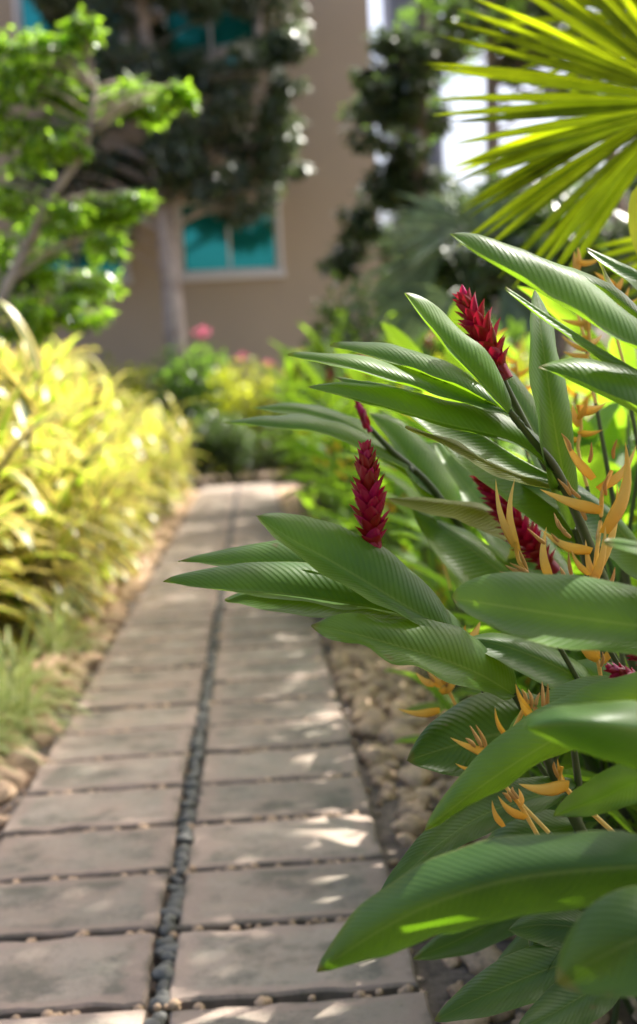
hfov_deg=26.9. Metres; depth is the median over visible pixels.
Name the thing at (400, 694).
river stone
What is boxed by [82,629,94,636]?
river stone
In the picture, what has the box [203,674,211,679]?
pebble
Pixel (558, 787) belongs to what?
heliconia
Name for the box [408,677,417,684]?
river stone
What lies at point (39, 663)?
river stone
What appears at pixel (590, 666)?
ginger plant
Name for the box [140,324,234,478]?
flowering shrub
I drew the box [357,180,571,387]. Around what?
fan palm
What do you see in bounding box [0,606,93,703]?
grass tuft
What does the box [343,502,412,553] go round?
heliconia
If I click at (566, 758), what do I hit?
ginger plant
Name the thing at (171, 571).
paving slab
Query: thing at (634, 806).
heliconia
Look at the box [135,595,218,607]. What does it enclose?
paving slab
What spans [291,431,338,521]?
heliconia
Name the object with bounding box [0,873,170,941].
paving slab
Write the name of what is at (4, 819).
river stone
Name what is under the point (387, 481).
heliconia
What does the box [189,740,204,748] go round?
pebble
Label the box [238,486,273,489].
paving slab
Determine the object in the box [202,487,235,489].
paving slab
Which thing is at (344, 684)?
river stone
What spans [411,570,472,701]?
heliconia
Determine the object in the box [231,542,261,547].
paving slab
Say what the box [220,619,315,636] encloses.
paving slab
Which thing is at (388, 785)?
river stone
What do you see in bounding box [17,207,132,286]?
window
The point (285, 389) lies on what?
flowering shrub
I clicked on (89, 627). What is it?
river stone
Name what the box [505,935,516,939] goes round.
river stone
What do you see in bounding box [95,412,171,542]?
striped shrub
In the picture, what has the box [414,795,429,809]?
river stone
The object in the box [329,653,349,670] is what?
river stone
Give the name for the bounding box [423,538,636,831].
ginger plant
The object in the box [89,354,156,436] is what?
striped shrub
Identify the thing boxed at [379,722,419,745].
river stone
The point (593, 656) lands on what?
heliconia
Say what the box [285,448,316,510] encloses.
heliconia
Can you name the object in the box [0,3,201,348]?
bright tree
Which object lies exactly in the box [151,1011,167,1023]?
pebble
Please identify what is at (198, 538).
paving slab
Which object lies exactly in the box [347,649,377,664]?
river stone
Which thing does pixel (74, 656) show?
river stone
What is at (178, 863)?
pebble
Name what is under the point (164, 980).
pebble
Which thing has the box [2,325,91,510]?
striped shrub
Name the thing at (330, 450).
heliconia
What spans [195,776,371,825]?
paving slab
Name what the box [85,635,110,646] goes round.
river stone
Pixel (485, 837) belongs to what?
river stone
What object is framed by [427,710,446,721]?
river stone
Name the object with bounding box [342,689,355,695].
river stone
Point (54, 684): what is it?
river stone
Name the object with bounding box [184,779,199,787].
pebble
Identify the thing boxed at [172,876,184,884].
pebble
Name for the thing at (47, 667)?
river stone
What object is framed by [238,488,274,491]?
paving slab
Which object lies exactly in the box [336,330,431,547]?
ginger plant
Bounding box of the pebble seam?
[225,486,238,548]
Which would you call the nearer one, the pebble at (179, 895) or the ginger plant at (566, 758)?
the ginger plant at (566, 758)
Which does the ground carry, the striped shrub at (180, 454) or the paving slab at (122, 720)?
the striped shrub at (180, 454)
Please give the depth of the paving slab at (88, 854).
3.80 m
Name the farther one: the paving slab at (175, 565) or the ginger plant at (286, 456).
the ginger plant at (286, 456)
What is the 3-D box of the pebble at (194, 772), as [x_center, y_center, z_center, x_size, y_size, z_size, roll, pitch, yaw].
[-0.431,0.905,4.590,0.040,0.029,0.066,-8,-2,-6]
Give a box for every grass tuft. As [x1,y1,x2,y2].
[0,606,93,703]
[0,625,96,736]
[0,643,84,755]
[0,650,53,730]
[0,696,28,741]
[0,716,42,779]
[0,734,23,750]
[4,582,126,661]
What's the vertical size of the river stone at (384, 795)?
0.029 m
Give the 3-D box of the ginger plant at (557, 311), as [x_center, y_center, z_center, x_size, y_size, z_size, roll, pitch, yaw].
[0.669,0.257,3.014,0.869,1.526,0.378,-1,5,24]
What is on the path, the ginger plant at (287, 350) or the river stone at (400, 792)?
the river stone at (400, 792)
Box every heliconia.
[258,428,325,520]
[276,432,326,518]
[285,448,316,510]
[289,437,360,518]
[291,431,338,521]
[308,441,356,521]
[309,410,384,480]
[309,457,411,548]
[310,439,354,518]
[315,497,393,546]
[318,434,426,564]
[321,438,418,547]
[321,469,359,513]
[322,489,438,568]
[336,384,591,781]
[343,469,437,563]
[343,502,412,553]
[379,477,470,700]
[383,669,450,709]
[392,539,440,574]
[394,547,447,682]
[399,671,636,1022]
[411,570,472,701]
[415,597,539,702]
[422,566,448,692]
[423,669,444,701]
[430,570,460,717]
[434,588,469,701]
[442,562,467,632]
[451,682,551,833]
[463,622,548,775]
[492,787,538,833]
[494,328,560,763]
[495,480,579,678]
[506,356,600,829]
[516,672,540,694]
[518,404,599,457]
[519,657,607,777]
[519,759,613,829]
[524,755,560,776]
[527,433,635,665]
[529,657,636,830]
[559,649,636,832]
[560,318,631,585]
[571,398,626,666]
[572,248,625,583]
[581,516,636,826]
[581,650,610,674]
[595,272,636,450]
[629,804,636,810]
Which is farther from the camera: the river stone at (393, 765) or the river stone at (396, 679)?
the river stone at (396, 679)
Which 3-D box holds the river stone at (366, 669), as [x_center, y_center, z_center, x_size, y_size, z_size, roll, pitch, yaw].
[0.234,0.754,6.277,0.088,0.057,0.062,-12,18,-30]
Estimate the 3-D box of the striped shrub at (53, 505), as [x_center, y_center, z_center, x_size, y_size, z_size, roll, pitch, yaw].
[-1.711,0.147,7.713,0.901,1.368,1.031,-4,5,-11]
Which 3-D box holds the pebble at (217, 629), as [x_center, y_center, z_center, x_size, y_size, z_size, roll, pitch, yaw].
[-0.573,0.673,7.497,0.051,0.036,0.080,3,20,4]
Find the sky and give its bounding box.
[369,0,636,358]
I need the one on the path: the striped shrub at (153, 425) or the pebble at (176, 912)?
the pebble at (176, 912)
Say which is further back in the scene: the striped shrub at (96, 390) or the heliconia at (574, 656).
the striped shrub at (96, 390)
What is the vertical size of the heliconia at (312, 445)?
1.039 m
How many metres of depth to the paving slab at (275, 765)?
4.62 m
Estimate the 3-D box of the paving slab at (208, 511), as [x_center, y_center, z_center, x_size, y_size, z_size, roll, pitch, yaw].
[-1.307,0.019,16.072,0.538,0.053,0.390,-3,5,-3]
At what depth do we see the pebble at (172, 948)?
3.12 m
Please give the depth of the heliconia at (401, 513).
6.84 m
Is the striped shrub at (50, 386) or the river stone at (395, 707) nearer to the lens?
the river stone at (395, 707)
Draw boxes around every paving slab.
[0,787,182,839]
[0,826,177,883]
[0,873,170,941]
[0,933,155,1018]
[0,1009,146,1023]
[25,754,189,795]
[47,727,194,763]
[62,705,198,734]
[75,684,201,711]
[87,667,204,690]
[95,651,207,673]
[106,637,209,656]
[113,625,211,642]
[120,614,212,629]
[130,603,216,617]
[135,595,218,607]
[138,588,217,599]
[144,582,197,590]
[148,574,178,582]
[151,566,218,575]
[156,562,211,568]
[160,556,191,562]
[163,548,224,557]
[165,544,224,551]
[168,922,419,1009]
[169,539,226,546]
[169,992,434,1023]
[172,531,227,539]
[172,536,226,541]
[177,528,228,533]
[178,524,229,529]
[178,859,388,936]
[182,518,230,523]
[182,521,230,525]
[183,515,230,520]
[186,512,230,516]
[187,814,382,871]
[188,509,231,513]
[190,504,232,509]
[190,506,232,510]
[191,502,232,506]
[193,500,233,503]
[195,497,233,501]
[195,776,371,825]
[197,494,234,497]
[197,496,233,498]
[199,492,235,494]
[200,490,235,492]
[200,745,359,785]
[201,488,234,491]
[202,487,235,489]
[203,485,236,487]
[204,717,351,754]
[207,696,342,725]
[211,676,336,703]
[212,659,329,682]
[214,644,323,665]
[218,631,321,650]
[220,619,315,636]
[221,611,312,623]
[222,603,265,613]
[223,593,235,603]
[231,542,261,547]
[232,529,268,534]
[232,533,272,540]
[232,537,275,543]
[233,522,262,527]
[233,525,265,530]
[234,519,259,523]
[235,509,281,514]
[235,512,282,516]
[235,516,257,519]
[236,502,278,506]
[236,504,279,509]
[236,506,280,510]
[237,495,276,500]
[237,499,278,503]
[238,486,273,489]
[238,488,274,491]
[238,490,274,493]
[238,493,276,496]
[238,497,278,501]
[239,485,273,487]
[239,491,276,494]
[240,483,273,485]
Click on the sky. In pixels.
(454, 154)
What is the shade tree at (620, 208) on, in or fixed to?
on the ground
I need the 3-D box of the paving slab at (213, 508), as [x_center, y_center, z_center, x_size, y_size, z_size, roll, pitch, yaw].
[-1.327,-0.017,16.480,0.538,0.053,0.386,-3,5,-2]
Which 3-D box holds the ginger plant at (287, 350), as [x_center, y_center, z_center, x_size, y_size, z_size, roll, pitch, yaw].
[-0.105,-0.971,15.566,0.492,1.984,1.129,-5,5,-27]
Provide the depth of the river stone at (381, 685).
5.86 m
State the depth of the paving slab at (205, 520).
14.82 m
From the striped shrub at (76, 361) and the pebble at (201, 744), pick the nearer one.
the pebble at (201, 744)
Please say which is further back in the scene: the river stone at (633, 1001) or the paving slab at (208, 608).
the paving slab at (208, 608)
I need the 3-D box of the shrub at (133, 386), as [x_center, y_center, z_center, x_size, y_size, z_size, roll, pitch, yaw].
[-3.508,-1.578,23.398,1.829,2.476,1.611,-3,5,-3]
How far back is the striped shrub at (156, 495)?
13.99 m
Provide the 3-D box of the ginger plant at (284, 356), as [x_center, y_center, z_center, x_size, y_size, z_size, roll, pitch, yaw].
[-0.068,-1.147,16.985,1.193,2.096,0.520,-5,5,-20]
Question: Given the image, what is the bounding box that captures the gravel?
[0,522,622,1023]
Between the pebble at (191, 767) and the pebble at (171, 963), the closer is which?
the pebble at (171, 963)
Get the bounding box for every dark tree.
[4,0,314,475]
[315,2,479,323]
[379,215,486,317]
[395,160,636,380]
[420,0,636,325]
[471,160,635,316]
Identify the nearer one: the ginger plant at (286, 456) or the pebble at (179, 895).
the pebble at (179, 895)
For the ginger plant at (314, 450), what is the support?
on the ground
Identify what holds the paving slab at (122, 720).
on the path
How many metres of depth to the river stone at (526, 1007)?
2.80 m
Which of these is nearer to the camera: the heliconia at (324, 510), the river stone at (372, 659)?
the river stone at (372, 659)
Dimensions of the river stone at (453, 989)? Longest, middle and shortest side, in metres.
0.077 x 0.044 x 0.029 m
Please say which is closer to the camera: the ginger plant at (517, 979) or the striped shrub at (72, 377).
the ginger plant at (517, 979)
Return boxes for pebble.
[144,1017,164,1023]
[147,995,171,1013]
[151,964,174,982]
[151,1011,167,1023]
[153,944,177,960]
[154,982,170,995]
[155,937,174,947]
[156,979,170,987]
[156,989,168,996]
[158,922,178,932]
[158,960,174,967]
[159,906,181,921]
[159,921,176,936]
[159,951,173,961]
[162,913,176,923]
[164,935,176,941]
[166,884,173,890]
[166,899,182,908]
[166,955,175,961]
[168,892,184,901]
[170,884,183,891]
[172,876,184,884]
[173,860,186,867]
[174,844,190,860]
[175,833,193,844]
[176,812,196,824]
[176,853,188,864]
[176,867,186,876]
[178,823,190,833]
[180,800,191,808]
[181,808,190,814]
[181,827,192,835]
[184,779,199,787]
[185,774,199,779]
[185,788,196,797]
[185,801,196,808]
[186,781,199,789]
[188,765,199,770]
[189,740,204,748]
[189,759,200,764]
[189,770,198,774]
[190,752,204,761]
[191,745,201,750]
[191,768,202,773]
[191,795,198,801]
[195,729,203,733]
[196,716,210,722]
[196,722,206,727]
[196,726,206,734]
[199,699,208,704]
[200,705,208,710]
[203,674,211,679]
[205,666,215,671]
[206,647,217,651]
[213,627,219,633]
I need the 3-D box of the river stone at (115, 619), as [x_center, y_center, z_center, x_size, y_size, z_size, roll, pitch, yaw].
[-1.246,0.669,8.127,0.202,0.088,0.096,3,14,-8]
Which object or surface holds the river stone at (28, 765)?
on the ground
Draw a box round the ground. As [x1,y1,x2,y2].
[0,392,636,1023]
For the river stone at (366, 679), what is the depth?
6.00 m
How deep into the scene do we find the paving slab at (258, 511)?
15.62 m
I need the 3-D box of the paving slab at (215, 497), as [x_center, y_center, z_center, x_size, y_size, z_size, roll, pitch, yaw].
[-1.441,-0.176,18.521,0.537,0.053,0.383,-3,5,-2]
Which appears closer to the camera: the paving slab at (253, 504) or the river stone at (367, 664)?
the river stone at (367, 664)
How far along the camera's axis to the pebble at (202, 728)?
5.23 m
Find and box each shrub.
[0,297,116,512]
[0,301,127,642]
[0,318,119,582]
[0,318,128,512]
[0,339,116,529]
[0,343,83,663]
[0,371,72,546]
[0,402,58,672]
[0,404,51,600]
[0,426,106,642]
[0,432,59,633]
[0,450,25,615]
[0,524,26,677]
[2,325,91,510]
[3,343,116,421]
[5,398,127,626]
[8,333,117,410]
[12,336,139,529]
[12,370,75,511]
[20,438,148,609]
[33,343,143,536]
[36,357,164,549]
[40,361,139,528]
[42,383,156,594]
[43,336,111,415]
[59,342,121,419]
[62,399,160,585]
[65,411,143,553]
[71,419,161,553]
[89,352,168,419]
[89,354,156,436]
[91,399,181,559]
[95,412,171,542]
[100,392,170,527]
[109,395,170,539]
[117,412,198,524]
[125,392,185,515]
[127,426,176,530]
[130,407,200,501]
[135,412,183,504]
[136,411,200,493]
[139,394,211,491]
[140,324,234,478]
[147,426,182,509]
[153,411,193,500]
[199,351,297,480]
[265,346,321,446]
[293,268,411,482]
[371,339,443,439]
[384,334,571,573]
[404,316,529,393]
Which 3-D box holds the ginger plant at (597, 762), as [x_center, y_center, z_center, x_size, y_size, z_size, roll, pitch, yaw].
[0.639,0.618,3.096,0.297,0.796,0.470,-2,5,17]
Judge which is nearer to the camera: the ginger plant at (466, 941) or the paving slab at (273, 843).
the ginger plant at (466, 941)
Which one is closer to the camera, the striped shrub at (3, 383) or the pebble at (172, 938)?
the pebble at (172, 938)
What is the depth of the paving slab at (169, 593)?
9.10 m
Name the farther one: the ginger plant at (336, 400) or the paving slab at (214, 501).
the paving slab at (214, 501)
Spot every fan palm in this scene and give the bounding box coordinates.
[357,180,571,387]
[425,0,636,304]
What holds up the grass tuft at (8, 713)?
on the ground
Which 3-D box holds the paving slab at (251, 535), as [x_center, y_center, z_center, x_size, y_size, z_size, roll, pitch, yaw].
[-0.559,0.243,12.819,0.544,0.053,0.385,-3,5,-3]
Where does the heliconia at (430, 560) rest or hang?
on the ground
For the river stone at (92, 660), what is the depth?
6.72 m
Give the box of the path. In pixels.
[0,485,527,1023]
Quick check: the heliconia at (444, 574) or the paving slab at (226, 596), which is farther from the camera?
the paving slab at (226, 596)
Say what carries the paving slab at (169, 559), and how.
on the path
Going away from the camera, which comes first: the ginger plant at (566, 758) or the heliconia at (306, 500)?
the ginger plant at (566, 758)
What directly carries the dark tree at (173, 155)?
on the ground
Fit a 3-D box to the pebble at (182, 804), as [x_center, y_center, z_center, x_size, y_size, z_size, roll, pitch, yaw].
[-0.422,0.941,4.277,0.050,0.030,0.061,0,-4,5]
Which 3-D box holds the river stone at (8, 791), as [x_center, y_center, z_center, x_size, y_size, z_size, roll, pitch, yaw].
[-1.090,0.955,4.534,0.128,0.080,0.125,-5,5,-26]
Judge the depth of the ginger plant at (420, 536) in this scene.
3.61 m
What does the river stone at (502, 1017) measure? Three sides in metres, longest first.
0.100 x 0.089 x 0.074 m
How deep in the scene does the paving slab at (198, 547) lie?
11.98 m
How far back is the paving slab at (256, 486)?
20.52 m
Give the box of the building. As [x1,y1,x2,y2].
[0,0,383,468]
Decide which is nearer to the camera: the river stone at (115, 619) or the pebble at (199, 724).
the pebble at (199, 724)
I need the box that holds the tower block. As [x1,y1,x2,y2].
[381,0,444,328]
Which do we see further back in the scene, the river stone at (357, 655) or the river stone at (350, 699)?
the river stone at (357, 655)
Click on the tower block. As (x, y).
(390, 9)
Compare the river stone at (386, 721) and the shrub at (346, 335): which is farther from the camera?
the shrub at (346, 335)
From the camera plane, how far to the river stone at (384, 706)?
5.51 m
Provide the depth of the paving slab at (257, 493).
18.91 m
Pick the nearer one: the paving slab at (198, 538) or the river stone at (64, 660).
the river stone at (64, 660)
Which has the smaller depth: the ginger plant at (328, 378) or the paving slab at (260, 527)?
the ginger plant at (328, 378)
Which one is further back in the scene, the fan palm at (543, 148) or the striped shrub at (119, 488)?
the striped shrub at (119, 488)
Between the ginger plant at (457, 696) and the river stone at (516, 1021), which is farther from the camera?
the ginger plant at (457, 696)
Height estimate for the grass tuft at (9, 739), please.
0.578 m
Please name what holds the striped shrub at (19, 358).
on the ground
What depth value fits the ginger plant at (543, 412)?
2.05 m
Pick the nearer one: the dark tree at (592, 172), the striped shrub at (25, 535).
the striped shrub at (25, 535)
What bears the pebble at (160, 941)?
on the path
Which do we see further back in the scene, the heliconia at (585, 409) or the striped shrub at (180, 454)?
the striped shrub at (180, 454)
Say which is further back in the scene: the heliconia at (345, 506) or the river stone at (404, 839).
the heliconia at (345, 506)
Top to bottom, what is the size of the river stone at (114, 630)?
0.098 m
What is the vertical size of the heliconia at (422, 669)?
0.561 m
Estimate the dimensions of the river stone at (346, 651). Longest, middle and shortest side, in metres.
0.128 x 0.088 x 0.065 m
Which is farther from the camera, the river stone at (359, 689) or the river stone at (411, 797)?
the river stone at (359, 689)
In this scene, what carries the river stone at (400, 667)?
on the ground
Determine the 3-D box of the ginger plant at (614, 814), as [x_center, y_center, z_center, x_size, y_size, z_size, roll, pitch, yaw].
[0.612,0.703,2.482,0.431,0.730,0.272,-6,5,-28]
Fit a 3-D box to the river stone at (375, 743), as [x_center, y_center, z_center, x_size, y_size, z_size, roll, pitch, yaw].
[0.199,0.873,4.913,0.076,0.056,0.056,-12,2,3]
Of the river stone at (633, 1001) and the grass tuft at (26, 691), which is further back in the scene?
the grass tuft at (26, 691)
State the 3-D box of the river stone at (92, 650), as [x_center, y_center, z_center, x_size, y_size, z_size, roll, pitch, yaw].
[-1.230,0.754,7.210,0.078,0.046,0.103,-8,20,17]
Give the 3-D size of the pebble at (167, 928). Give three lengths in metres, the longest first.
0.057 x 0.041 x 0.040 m
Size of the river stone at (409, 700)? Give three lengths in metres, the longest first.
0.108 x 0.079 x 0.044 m
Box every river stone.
[0,713,11,728]
[0,729,22,741]
[0,748,49,775]
[0,766,28,789]
[0,780,16,804]
[0,815,10,828]
[1,740,16,751]
[11,741,30,751]
[19,715,63,735]
[27,732,53,750]
[29,690,42,701]
[29,695,61,712]
[30,661,52,671]
[36,675,68,690]
[38,666,61,678]
[40,653,69,665]
[54,658,74,671]
[56,699,74,708]
[57,679,81,687]
[57,685,81,698]
[59,648,72,657]
[64,663,87,676]
[67,653,85,662]
[74,622,99,631]
[75,676,89,685]
[76,653,98,670]
[80,614,97,623]
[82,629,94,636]
[84,645,97,652]
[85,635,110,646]
[92,652,103,662]
[98,614,126,625]
[98,644,107,652]
[100,624,119,635]
[102,632,115,642]
[105,609,122,615]
[322,637,333,644]
[328,651,341,658]
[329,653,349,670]
[332,641,354,647]
[334,669,363,682]
[335,678,360,691]
[337,666,358,673]
[342,648,355,654]
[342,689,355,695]
[345,692,374,705]
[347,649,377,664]
[349,699,378,711]
[350,724,365,736]
[351,713,363,722]
[352,706,365,715]
[354,686,379,694]
[357,644,369,648]
[357,671,384,686]
[357,718,372,724]
[358,656,379,664]
[358,745,395,766]
[359,723,382,741]
[360,666,375,673]
[360,689,374,696]
[362,703,371,709]
[362,707,386,724]
[364,661,372,666]
[365,741,381,746]
[367,678,394,693]
[367,764,398,781]
[371,776,385,786]
[372,661,387,672]
[375,691,392,705]
[377,657,393,664]
[378,702,390,711]
[378,790,396,800]
[379,665,397,675]
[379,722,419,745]
[380,718,393,726]
[380,781,396,792]
[384,760,399,770]
[385,743,410,762]
[386,674,394,680]
[387,682,413,697]
[389,701,406,716]
[390,674,410,684]
[391,813,426,837]
[392,715,428,730]
[394,665,405,671]
[394,801,426,818]
[395,787,413,797]
[395,833,415,845]
[396,692,405,699]
[398,695,415,705]
[398,765,431,789]
[399,792,421,803]
[404,665,420,676]
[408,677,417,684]
[412,688,425,699]
[412,702,428,705]
[413,685,427,690]
[414,787,440,800]
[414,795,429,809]
[418,811,431,821]
[424,693,432,698]
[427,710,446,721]
[430,771,455,780]
[432,779,447,791]
[441,956,460,968]
[441,1001,488,1023]
[446,779,456,791]
[447,983,462,997]
[458,945,501,974]
[469,833,490,844]
[489,1009,514,1022]
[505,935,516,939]
[511,1018,521,1023]
[520,1003,533,1009]
[591,1012,609,1023]
[628,997,636,1021]
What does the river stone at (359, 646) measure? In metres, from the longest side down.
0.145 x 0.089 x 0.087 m
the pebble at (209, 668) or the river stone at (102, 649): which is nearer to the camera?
the pebble at (209, 668)
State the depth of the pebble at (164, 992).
2.88 m
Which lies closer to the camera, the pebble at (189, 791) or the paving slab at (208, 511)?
the pebble at (189, 791)
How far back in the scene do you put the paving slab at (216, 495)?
18.93 m
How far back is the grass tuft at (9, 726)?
5.17 m
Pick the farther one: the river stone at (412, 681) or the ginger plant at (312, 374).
the ginger plant at (312, 374)
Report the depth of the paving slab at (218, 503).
17.26 m
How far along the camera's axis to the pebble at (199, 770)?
4.66 m
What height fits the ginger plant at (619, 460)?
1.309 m
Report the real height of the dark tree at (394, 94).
6.909 m
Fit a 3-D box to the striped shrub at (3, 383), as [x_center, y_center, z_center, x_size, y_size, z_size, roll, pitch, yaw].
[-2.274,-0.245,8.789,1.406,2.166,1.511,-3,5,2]
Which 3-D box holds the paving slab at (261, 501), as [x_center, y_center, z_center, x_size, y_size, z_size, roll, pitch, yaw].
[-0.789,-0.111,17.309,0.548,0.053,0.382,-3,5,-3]
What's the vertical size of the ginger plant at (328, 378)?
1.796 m
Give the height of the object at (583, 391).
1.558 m
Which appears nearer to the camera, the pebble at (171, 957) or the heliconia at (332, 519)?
the pebble at (171, 957)
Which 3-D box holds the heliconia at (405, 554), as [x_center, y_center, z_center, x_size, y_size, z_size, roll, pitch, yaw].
[0.539,0.331,5.133,0.531,1.040,0.766,-6,5,-30]
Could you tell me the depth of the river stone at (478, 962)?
2.98 m
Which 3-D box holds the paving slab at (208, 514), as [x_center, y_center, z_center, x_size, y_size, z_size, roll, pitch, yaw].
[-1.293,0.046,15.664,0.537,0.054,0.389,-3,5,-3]
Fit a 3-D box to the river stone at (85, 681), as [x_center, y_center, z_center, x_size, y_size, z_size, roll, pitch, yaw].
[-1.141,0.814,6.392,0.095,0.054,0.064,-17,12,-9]
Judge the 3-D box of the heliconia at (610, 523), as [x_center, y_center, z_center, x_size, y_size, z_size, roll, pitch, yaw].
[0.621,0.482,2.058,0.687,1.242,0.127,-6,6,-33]
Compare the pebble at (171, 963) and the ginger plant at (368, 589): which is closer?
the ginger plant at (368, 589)
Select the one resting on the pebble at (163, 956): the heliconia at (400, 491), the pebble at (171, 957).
the pebble at (171, 957)
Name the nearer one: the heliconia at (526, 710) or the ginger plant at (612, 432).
the heliconia at (526, 710)
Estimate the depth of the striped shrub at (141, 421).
14.62 m
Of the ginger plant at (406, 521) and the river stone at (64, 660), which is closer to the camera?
the ginger plant at (406, 521)
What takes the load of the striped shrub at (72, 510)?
on the ground
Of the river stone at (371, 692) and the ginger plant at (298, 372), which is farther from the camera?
the ginger plant at (298, 372)
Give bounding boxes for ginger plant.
[163,440,590,831]
[225,401,625,830]
[257,364,307,507]
[258,345,315,475]
[261,340,311,469]
[261,370,384,532]
[275,342,321,469]
[278,454,320,510]
[279,345,319,486]
[281,374,363,520]
[281,374,366,477]
[282,357,329,507]
[282,406,410,550]
[284,361,364,498]
[285,310,341,499]
[288,293,636,671]
[290,309,359,401]
[291,349,342,478]
[292,357,414,530]
[297,322,362,413]
[311,347,380,521]
[316,764,636,996]
[318,366,429,550]
[329,348,426,561]
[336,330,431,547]
[368,335,391,411]
[381,321,561,712]
[381,372,508,551]
[381,392,531,529]
[381,692,636,1000]
[393,531,604,775]
[413,441,636,663]
[413,802,608,959]
[418,344,429,354]
[423,391,540,776]
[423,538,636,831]
[429,393,579,716]
[434,909,619,1023]
[443,285,612,662]
[445,303,514,447]
[446,445,518,601]
[450,233,636,412]
[451,527,580,759]
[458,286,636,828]
[458,404,636,625]
[491,647,609,832]
[497,332,507,349]
[501,446,532,462]
[504,342,571,393]
[509,662,635,728]
[526,385,577,404]
[531,402,636,656]
[538,337,636,689]
[562,769,636,1023]
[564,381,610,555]
[569,336,611,419]
[570,310,636,818]
[572,650,636,829]
[574,444,636,833]
[577,654,636,675]
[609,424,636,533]
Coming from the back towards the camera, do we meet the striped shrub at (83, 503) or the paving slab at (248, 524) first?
the paving slab at (248, 524)
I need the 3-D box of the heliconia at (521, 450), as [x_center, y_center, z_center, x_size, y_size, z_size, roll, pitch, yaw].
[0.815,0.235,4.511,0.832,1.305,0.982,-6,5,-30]
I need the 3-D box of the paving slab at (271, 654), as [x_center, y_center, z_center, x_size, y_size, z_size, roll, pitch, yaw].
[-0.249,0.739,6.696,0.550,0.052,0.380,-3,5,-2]
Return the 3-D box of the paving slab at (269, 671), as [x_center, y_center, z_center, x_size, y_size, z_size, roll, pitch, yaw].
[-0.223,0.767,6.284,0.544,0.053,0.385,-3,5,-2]
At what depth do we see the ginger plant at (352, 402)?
7.28 m
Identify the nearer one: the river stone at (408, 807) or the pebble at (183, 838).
the pebble at (183, 838)
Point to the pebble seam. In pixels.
(232, 522)
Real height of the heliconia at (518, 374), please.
1.388 m
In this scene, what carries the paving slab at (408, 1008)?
on the path
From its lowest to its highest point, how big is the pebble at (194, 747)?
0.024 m
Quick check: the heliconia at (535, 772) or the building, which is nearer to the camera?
the heliconia at (535, 772)
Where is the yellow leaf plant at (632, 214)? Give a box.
[628,186,636,252]
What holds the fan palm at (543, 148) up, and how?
on the ground
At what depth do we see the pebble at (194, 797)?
4.32 m
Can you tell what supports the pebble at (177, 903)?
on the path
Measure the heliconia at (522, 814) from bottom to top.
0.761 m
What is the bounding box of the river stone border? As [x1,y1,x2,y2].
[94,486,318,614]
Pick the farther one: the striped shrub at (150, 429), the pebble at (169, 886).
the striped shrub at (150, 429)
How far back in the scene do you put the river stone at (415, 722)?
5.14 m
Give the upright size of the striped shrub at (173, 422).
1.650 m
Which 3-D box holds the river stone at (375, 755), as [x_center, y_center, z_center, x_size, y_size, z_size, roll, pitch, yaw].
[0.203,0.875,4.758,0.151,0.082,0.105,13,4,30]
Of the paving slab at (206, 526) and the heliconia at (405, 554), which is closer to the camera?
the heliconia at (405, 554)
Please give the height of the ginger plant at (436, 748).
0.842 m
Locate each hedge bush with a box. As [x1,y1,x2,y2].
[127,410,212,488]
[181,406,273,483]
[248,427,313,480]
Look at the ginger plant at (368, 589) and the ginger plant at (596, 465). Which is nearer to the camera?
the ginger plant at (368, 589)
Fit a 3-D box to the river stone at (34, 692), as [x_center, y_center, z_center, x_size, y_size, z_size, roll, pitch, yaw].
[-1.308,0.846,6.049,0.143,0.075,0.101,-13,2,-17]
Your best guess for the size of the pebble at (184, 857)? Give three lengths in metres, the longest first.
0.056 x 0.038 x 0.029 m
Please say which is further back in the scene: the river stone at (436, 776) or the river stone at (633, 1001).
the river stone at (436, 776)
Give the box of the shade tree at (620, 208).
[363,0,626,282]
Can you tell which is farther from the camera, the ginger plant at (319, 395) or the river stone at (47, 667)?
the ginger plant at (319, 395)
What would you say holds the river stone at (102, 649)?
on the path
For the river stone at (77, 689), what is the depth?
6.10 m
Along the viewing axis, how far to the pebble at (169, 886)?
3.53 m
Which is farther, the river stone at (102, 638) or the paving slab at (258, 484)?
the paving slab at (258, 484)
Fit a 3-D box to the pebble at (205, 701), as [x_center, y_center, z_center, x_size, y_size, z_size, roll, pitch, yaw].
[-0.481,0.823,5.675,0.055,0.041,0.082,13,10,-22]
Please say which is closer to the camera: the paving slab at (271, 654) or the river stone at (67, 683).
the river stone at (67, 683)
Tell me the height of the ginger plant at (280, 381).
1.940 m
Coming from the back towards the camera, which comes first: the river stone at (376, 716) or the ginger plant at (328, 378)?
the ginger plant at (328, 378)
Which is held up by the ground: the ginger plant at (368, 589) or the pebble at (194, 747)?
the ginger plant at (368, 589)
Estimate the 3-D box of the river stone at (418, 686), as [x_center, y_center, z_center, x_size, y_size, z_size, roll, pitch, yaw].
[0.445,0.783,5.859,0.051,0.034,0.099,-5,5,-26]
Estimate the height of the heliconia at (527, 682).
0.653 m
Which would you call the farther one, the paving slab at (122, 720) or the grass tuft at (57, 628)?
the grass tuft at (57, 628)
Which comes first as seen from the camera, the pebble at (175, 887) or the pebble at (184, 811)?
the pebble at (175, 887)
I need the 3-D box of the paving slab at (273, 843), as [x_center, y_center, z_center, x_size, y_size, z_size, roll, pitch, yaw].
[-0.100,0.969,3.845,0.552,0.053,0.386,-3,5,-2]
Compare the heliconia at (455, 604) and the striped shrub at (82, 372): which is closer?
the heliconia at (455, 604)
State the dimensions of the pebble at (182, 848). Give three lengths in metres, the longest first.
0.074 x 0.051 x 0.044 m
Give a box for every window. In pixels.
[12,0,126,64]
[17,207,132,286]
[157,0,264,73]
[173,193,285,281]
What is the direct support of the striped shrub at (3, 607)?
on the ground

